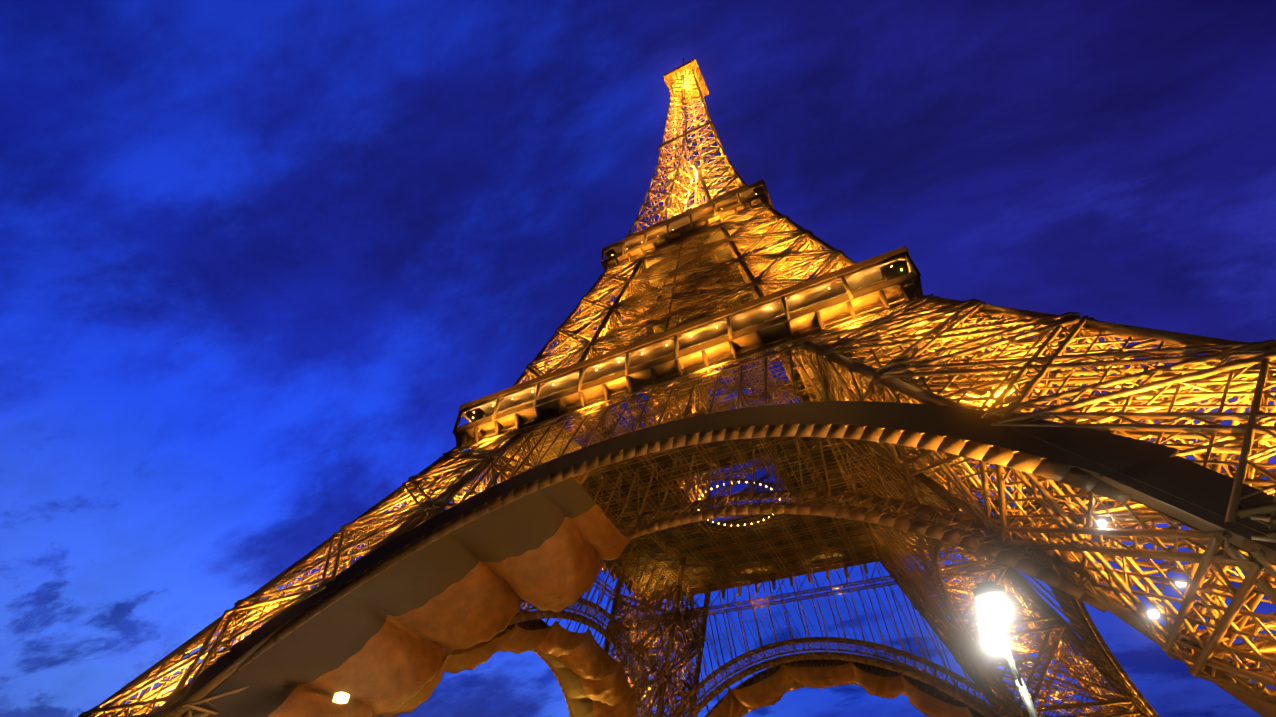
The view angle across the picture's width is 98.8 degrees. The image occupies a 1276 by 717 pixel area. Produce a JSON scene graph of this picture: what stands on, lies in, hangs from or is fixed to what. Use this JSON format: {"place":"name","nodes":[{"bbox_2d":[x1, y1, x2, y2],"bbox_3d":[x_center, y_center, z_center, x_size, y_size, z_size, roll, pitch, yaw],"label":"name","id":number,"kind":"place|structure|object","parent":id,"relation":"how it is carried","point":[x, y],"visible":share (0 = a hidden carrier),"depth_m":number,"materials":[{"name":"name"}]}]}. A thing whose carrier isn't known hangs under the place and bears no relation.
{"place":"outdoors","nodes":[
{"label":"outdoors","id":0,"kind":"place"},
{"bbox_2d":[0,0,1275,716],"label":"sky","id":1,"kind":"structure","parent":0,"point":[261,261],"materials":[{"name":"blue"}]},
{"label":"ground","id":2,"kind":"structure","parent":0,"visible":0},
{"bbox_2d":[78,58,1275,716],"bbox_3d":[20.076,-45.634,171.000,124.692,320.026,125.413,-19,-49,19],"label":"tower","id":3,"kind":"structure","parent":2,"relation":"on","point":[886,434],"depth_m":63.45,"materials":[{"name":"metal"}]},
{"bbox_2d":[972,581,1038,716],"bbox_3d":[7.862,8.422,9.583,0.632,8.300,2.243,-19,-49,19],"label":"street lamp","id":4,"kind":"object","parent":2,"relation":"on","point":[989,596],"visible":1,"depth_m":11.70,"materials":[{"name":"grey paint"}]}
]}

